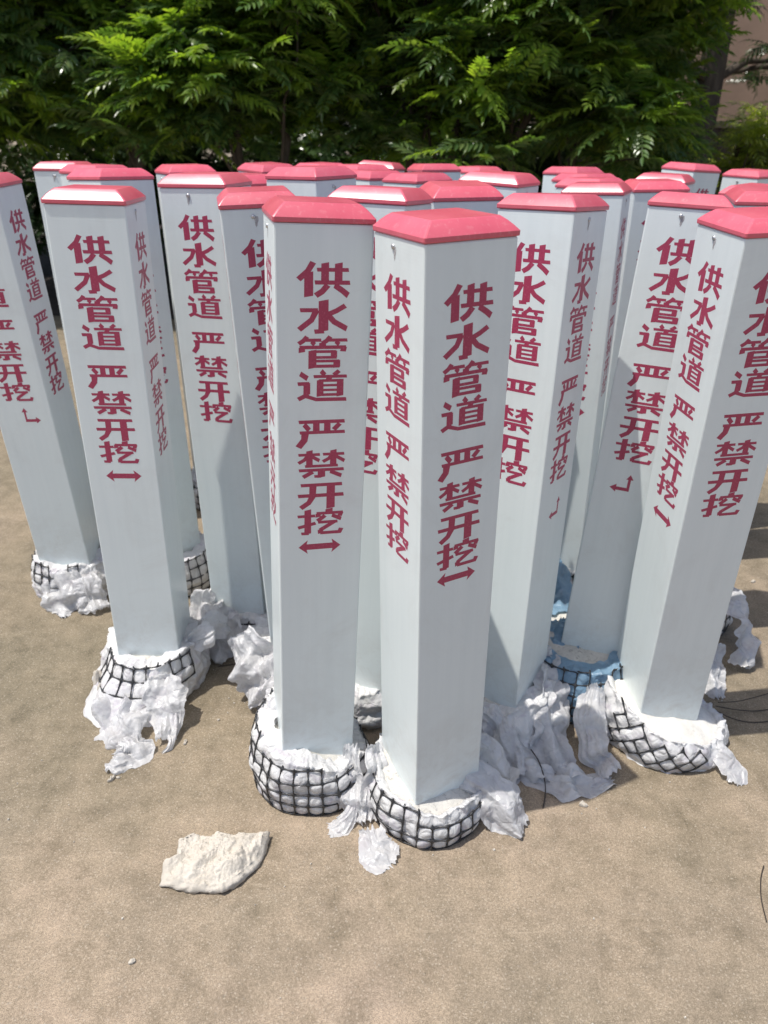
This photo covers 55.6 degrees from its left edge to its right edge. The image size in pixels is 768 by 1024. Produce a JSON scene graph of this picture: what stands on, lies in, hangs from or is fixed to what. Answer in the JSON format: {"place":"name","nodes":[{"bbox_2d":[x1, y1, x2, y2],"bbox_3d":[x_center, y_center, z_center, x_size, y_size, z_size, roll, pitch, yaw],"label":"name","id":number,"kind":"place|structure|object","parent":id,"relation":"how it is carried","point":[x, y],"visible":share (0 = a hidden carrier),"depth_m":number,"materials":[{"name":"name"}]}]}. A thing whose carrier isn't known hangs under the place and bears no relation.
{"place":"outdoors","nodes":[
{"label":"outdoors","id":0,"kind":"place"},
{"bbox_2d":[0,140,767,1023],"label":"ground","id":1,"kind":"structure","parent":0,"point":[634,898],"depth_m":1.39,"materials":[{"name":"beige sand"}]},
{"bbox_2d":[0,172,109,617],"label":"marker post","id":2,"kind":"object","parent":1,"relation":"on","point":[40,431],"visible":0.93,"depth_m":2.01,"materials":[{"name":"white plastic"}]},
{"bbox_2d":[32,161,90,362],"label":"marker post","id":3,"kind":"object","parent":1,"relation":"on","point":[47,176],"visible":0.01,"depth_m":2.40,"materials":[{"name":"white plastic"}]},
{"bbox_2d":[59,164,126,185],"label":"marker post","id":4,"kind":"object","parent":1,"relation":"on","point":[65,171],"depth_m":2.20,"materials":[{"name":"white plastic"}]},
{"bbox_2d":[93,669,101,690],"bbox_3d":[-0.691,0.416,1.860,0.093,0.084,0.142,1,27,0],"label":"plaster chunk","id":5,"kind":"object","parent":1,"relation":"on","point":[97,673],"visible":0.09,"depth_m":1.82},
{"bbox_2d":[38,222,173,318],"bbox_3d":[0.068,-3.173,8.865,18.000,0.150,7.320,1,27,0],"label":"planting bed","id":6,"kind":"object","parent":1,"relation":"on","point":[45,262],"depth_m":6.53,"materials":[{"name":"soil"}]},
{"bbox_2d":[0,136,128,256],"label":"understorey bush","id":7,"kind":"object","parent":6,"relation":"on","point":[31,196],"visible":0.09,"depth_m":6.50,"materials":[{"name":"green plant"}]},
{"bbox_2d":[0,0,149,175],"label":"feathery shrub","id":8,"kind":"object","parent":6,"relation":"on","point":[8,131],"visible":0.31,"depth_m":5.32,"materials":[{"name":"green plant"}]},
{"bbox_2d":[1,8,203,254],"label":"leafy tree","id":9,"kind":"object","parent":6,"relation":"on","point":[72,135],"depth_m":7.32,"materials":[{"name":"green plant"}]},
{"bbox_2d":[0,0,288,171],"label":"feathery shrub","id":10,"kind":"object","parent":6,"relation":"on","point":[30,89],"visible":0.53,"depth_m":4.79,"materials":[{"name":"green plant"}]},
{"bbox_2d":[95,130,262,267],"bbox_3d":[-1.713,-2.786,6.568,1.862,1.558,1.372,15,30,26],"label":"understorey bush","id":11,"kind":"object","parent":6,"relation":"on","point":[218,165],"visible":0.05,"depth_m":6.27,"materials":[{"name":"green plant"}]},
{"bbox_2d":[44,0,408,171],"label":"feathery shrub","id":12,"kind":"object","parent":6,"relation":"on","point":[221,57],"visible":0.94,"depth_m":4.50,"materials":[{"name":"green plant"}]},
{"bbox_2d":[228,114,361,165],"bbox_3d":[-0.502,-2.802,6.702,1.935,1.516,1.513,1,27,0],"label":"understorey bush","id":13,"kind":"object","parent":6,"relation":"on","point":[300,152],"visible":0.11,"depth_m":6.36,"materials":[{"name":"green plant"}]},
{"bbox_2d":[103,2,510,171],"bbox_3d":[-0.875,-4.910,6.984,4.393,5.004,2.671,1,27,0],"label":"leafy tree","id":14,"kind":"object","parent":6,"relation":"on","point":[330,129],"visible":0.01,"depth_m":6.96,"materials":[{"name":"green plant"}]},
{"bbox_2d":[262,0,579,171],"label":"feathery shrub","id":15,"kind":"object","parent":6,"relation":"on","point":[333,87],"visible":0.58,"depth_m":4.72,"materials":[{"name":"green plant"}]},
{"bbox_2d":[326,0,542,153],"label":"leafy tree","id":16,"kind":"object","parent":6,"relation":"on","point":[397,103],"depth_m":7.10,"materials":[{"name":"green plant"}]},
{"bbox_2d":[353,123,537,173],"bbox_3d":[0.542,-2.726,6.599,1.776,1.502,1.375,1,27,0],"label":"understorey bush","id":17,"kind":"object","parent":6,"relation":"on","point":[493,163],"visible":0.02,"depth_m":6.15,"materials":[{"name":"green plant"}]},
{"bbox_2d":[488,128,590,192],"bbox_3d":[1.360,-2.649,6.554,1.505,1.447,1.452,1,27,0],"label":"understorey bush","id":18,"kind":"object","parent":6,"relation":"on","point":[549,161],"visible":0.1,"depth_m":6.01,"materials":[{"name":"green plant"}]},
{"bbox_2d":[374,0,738,185],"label":"feathery shrub","id":19,"kind":"object","parent":6,"relation":"on","point":[592,108],"visible":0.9,"depth_m":4.38,"materials":[{"name":"green plant"}]},
{"bbox_2d":[675,0,767,163],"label":"broad tree","id":20,"kind":"object","parent":6,"relation":"on","point":[715,81],"visible":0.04,"depth_m":6.32,"materials":[{"name":"brown plant"}]},
{"bbox_2d":[676,52,767,104],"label":"broad tree","id":21,"kind":"object","parent":6,"relation":"on","point":[752,68],"visible":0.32,"depth_m":6.95,"materials":[{"name":"green plant"}]},
{"bbox_2d":[699,101,767,193],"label":"narrow leaved shrub","id":22,"kind":"object","parent":6,"relation":"on","point":[740,143],"visible":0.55,"depth_m":5.27,"materials":[{"name":"green plant"}]},
{"bbox_2d":[107,775,115,781],"bbox_3d":[-0.601,0.587,1.609,0.008,0.011,0.021,14,30,24],"label":"plaster crumb","id":23,"kind":"object","parent":1,"relation":"on","point":[111,778],"visible":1,"depth_m":1.61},
{"bbox_2d":[128,958,135,964],"bbox_3d":[-0.434,0.772,1.255,0.012,0.008,0.011,1,27,0],"label":"plaster crumb","id":24,"kind":"object","parent":1,"relation":"on","point":[131,961],"visible":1,"depth_m":1.25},
{"bbox_2d":[41,184,230,774],"bbox_3d":[-0.592,-0.052,1.573,0.314,1.181,0.473,9,28,15],"label":"marker post","id":25,"kind":"object","parent":1,"relation":"on","point":[155,661],"visible":0.98,"depth_m":1.60,"materials":[{"name":"white plastic"}]},
{"bbox_2d":[66,168,209,596],"bbox_3d":[-0.688,-0.322,2.089,0.280,1.202,0.263,19,31,35],"label":"marker post","id":26,"kind":"object","parent":1,"relation":"on","point":[192,536],"visible":0.23,"depth_m":2.06,"materials":[{"name":"white plastic"}]},
{"bbox_2d":[155,164,215,510],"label":"marker post","id":27,"kind":"object","parent":1,"relation":"on","point":[162,171],"visible":0.04,"depth_m":2.43,"materials":[{"name":"white plastic"}]},
{"bbox_2d":[157,172,266,663],"bbox_3d":[-0.392,-0.186,1.828,0.289,1.204,0.329,5,27,10],"label":"marker post","id":28,"kind":"object","parent":1,"relation":"on","point":[235,594],"visible":0.57,"depth_m":1.74,"materials":[{"name":"white plastic"}]},
{"bbox_2d":[159,831,269,893],"bbox_3d":[-0.329,0.672,1.418,0.197,0.042,0.132,1,27,0],"label":"plaster slab","id":29,"kind":"object","parent":1,"relation":"on","point":[196,863],"depth_m":1.40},
{"bbox_2d":[241,172,267,186],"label":"marker post","id":30,"kind":"object","parent":1,"relation":"on","point":[257,179],"depth_m":1.78,"materials":[{"name":"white plastic"}]},
{"bbox_2d":[217,185,294,709],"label":"marker post","id":31,"kind":"object","parent":1,"relation":"on","point":[251,675],"visible":0.41,"depth_m":1.50,"materials":[{"name":"white plastic"}]},
{"bbox_2d":[237,162,291,173],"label":"marker post","id":32,"kind":"object","parent":1,"relation":"on","point":[261,167],"visible":0.02,"depth_m":2.52,"materials":[{"name":"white plastic"}]},
{"bbox_2d":[265,165,356,196],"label":"marker post","id":33,"kind":"object","parent":1,"relation":"on","point":[315,180],"visible":0.03,"depth_m":1.65,"materials":[{"name":"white plastic"}]},
{"bbox_2d":[249,195,387,837],"bbox_3d":[-0.128,0.064,1.363,0.281,1.193,0.343,-4,28,-14],"label":"marker post","id":34,"kind":"object","parent":1,"relation":"on","point":[318,264],"visible":0.99,"depth_m":1.27,"materials":[{"name":"white plastic"}]},
{"bbox_2d":[296,162,341,165],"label":"marker post","id":35,"kind":"object","parent":1,"relation":"on","point":[321,163],"depth_m":2.76,"materials":[{"name":"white plastic"}]},
{"bbox_2d":[338,164,389,169],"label":"marker post","id":36,"kind":"object","parent":1,"relation":"on","point":[364,166],"visible":0.01,"depth_m":2.58,"materials":[{"name":"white plastic"}]},
{"bbox_2d":[352,169,399,185],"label":"marker post","id":37,"kind":"object","parent":1,"relation":"on","point":[375,177],"depth_m":2.32,"materials":[{"name":"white plastic"}]},
{"bbox_2d":[328,185,432,728],"bbox_3d":[-0.027,-0.063,1.609,0.265,1.198,0.270,11,27,18],"label":"marker post","id":38,"kind":"object","parent":1,"relation":"on","point":[378,203],"visible":0.21,"depth_m":1.56,"materials":[{"name":"white plastic"}]},
{"bbox_2d":[358,160,404,172],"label":"marker post","id":39,"kind":"object","parent":1,"relation":"on","point":[399,167],"depth_m":2.81,"materials":[{"name":"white plastic"}]},
{"bbox_2d":[7,528,767,1023],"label":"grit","id":40,"kind":"object","parent":1,"relation":"on","point":[433,854],"visible":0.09,"depth_m":1.47,"materials":[{"name":"beige stone"}]},
{"bbox_2d":[382,172,452,187],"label":"marker post","id":41,"kind":"object","parent":1,"relation":"on","point":[412,179],"depth_m":2.18,"materials":[{"name":"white plastic"}]},
{"bbox_2d":[335,208,528,874],"bbox_3d":[0.094,0.116,1.281,0.388,1.186,0.311,-14,31,-23],"label":"marker post","id":42,"kind":"object","parent":1,"relation":"on","point":[447,776],"visible":0.96,"depth_m":1.20,"materials":[{"name":"white plastic"}]},
{"bbox_2d":[407,164,460,179],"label":"marker post","id":43,"kind":"object","parent":1,"relation":"on","point":[452,171],"visible":0.01,"depth_m":2.63,"materials":[{"name":"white plastic"}]},
{"bbox_2d":[420,180,503,213],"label":"marker post","id":44,"kind":"object","parent":1,"relation":"on","point":[477,195],"visible":0.02,"depth_m":1.53,"materials":[{"name":"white plastic"}]},
{"bbox_2d":[459,166,501,177],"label":"marker post","id":45,"kind":"object","parent":1,"relation":"on","point":[465,170],"depth_m":3.08,"materials":[{"name":"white plastic"}]},
{"bbox_2d":[459,170,539,197],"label":"marker post","id":46,"kind":"object","parent":1,"relation":"on","point":[505,183],"visible":0.01,"depth_m":1.73,"materials":[{"name":"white plastic"}]},
{"bbox_2d":[530,749,545,807],"bbox_3d":[0.345,0.586,1.607,0.020,0.050,0.124,-1,27,-4],"label":"bent wire","id":47,"kind":"object","parent":1,"relation":"on","point":[544,778],"visible":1,"depth_m":1.61,"materials":[{"name":"grey metal"}]},
{"bbox_2d":[481,193,616,802],"bbox_3d":[0.328,0.002,1.495,0.311,1.192,0.455,-6,28,-15],"label":"marker post","id":48,"kind":"object","parent":1,"relation":"on","point":[526,707],"visible":0.73,"depth_m":1.49,"materials":[{"name":"white plastic"}]},
{"bbox_2d":[542,166,603,192],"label":"marker post","id":49,"kind":"object","parent":1,"relation":"on","point":[552,172],"visible":0.01,"depth_m":2.59,"materials":[{"name":"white plastic"}]},
{"bbox_2d":[579,800,587,806],"bbox_3d":[0.430,0.627,1.570,0.020,0.013,0.010,1,27,0],"label":"plaster crumb","id":50,"kind":"object","parent":1,"relation":"on","point":[582,803],"visible":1,"depth_m":1.57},
{"bbox_2d":[551,173,616,192],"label":"marker post","id":51,"kind":"object","parent":1,"relation":"on","point":[555,180],"visible":0.01,"depth_m":2.36,"materials":[{"name":"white plastic"}]},
{"bbox_2d":[555,177,623,192],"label":"marker post","id":52,"kind":"object","parent":1,"relation":"on","point":[561,185],"visible":0.01,"depth_m":2.15,"materials":[{"name":"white plastic"}]},
{"bbox_2d":[554,181,631,603],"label":"marker post","id":53,"kind":"object","parent":1,"relation":"on","point":[614,196],"visible":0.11,"depth_m":2.00,"materials":[{"name":"white plastic"}]},
{"bbox_2d":[492,118,767,194],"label":"wall","id":54,"kind":"structure","parent":1,"relation":"on","point":[719,128],"depth_m":7.12,"materials":[{"name":"stone"}]},
{"bbox_2d":[544,191,733,723],"bbox_3d":[0.535,-0.083,1.680,0.326,1.202,0.349,12,27,17],"label":"marker post","id":55,"kind":"object","parent":1,"relation":"on","point":[587,619],"visible":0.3,"depth_m":1.60,"materials":[{"name":"white plastic"}]},
{"bbox_2d":[598,178,689,454],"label":"marker post","id":56,"kind":"object","parent":1,"relation":"on","point":[644,192],"visible":0.02,"depth_m":2.08,"materials":[{"name":"white plastic"}]},
{"bbox_2d":[560,0,763,179],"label":"feathery shrub","id":57,"kind":"object","parent":1,"relation":"on","point":[703,33],"visible":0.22,"depth_m":4.83,"materials":[{"name":"green plant"}]},
{"bbox_2d":[635,172,694,192],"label":"marker post","id":58,"kind":"object","parent":1,"relation":"on","point":[688,180],"visible":0.01,"depth_m":2.24,"materials":[{"name":"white plastic"}]},
{"bbox_2d":[573,206,767,785],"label":"marker post","id":59,"kind":"object","parent":1,"relation":"on","point":[653,709],"visible":0.98,"depth_m":1.46,"materials":[{"name":"white plastic"}]},
{"bbox_2d":[661,162,720,193],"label":"marker post","id":60,"kind":"object","parent":1,"relation":"on","point":[705,177],"depth_m":2.72,"materials":[{"name":"white plastic"}]},
{"bbox_2d":[675,0,767,121],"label":"plastered building","id":61,"kind":"structure","parent":1,"relation":"on","point":[758,30],"depth_m":9.11,"materials":[{"name":"paint"}]},
{"bbox_2d":[704,185,767,699],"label":"marker post","id":62,"kind":"object","parent":1,"relation":"on","point":[748,643],"visible":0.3,"depth_m":1.97,"materials":[{"name":"white plastic"}]},
{"bbox_2d":[716,710,767,722],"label":"ground wire","id":63,"kind":"object","parent":1,"relation":"on","point":[741,720],"visible":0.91,"depth_m":1.81,"materials":[{"name":"grey"}]},
{"bbox_2d":[716,706,767,710],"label":"ground wire","id":64,"kind":"object","parent":1,"relation":"on","point":[741,710],"visible":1,"depth_m":1.84,"materials":[{"name":"grey"}]},
{"bbox_2d":[718,183,767,195],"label":"marker post","id":65,"kind":"object","parent":1,"relation":"on","point":[723,191],"visible":0.01,"depth_m":2.01,"materials":[{"name":"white plastic"}]},
{"bbox_2d":[718,693,767,702],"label":"ground wire","id":66,"kind":"object","parent":1,"relation":"on","point":[742,700],"visible":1,"depth_m":1.86,"materials":[{"name":"grey"}]},
{"bbox_2d":[720,168,767,190],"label":"marker post","id":67,"kind":"object","parent":1,"relation":"on","point":[737,176],"visible":0.01,"depth_m":2.80,"materials":[{"name":"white plastic"}]},
{"bbox_2d":[760,865,766,921],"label":"dry stalk","id":68,"kind":"object","parent":1,"relation":"on","point":[760,893],"visible":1,"depth_m":1.39,"materials":[{"name":"plant"}]}
]}

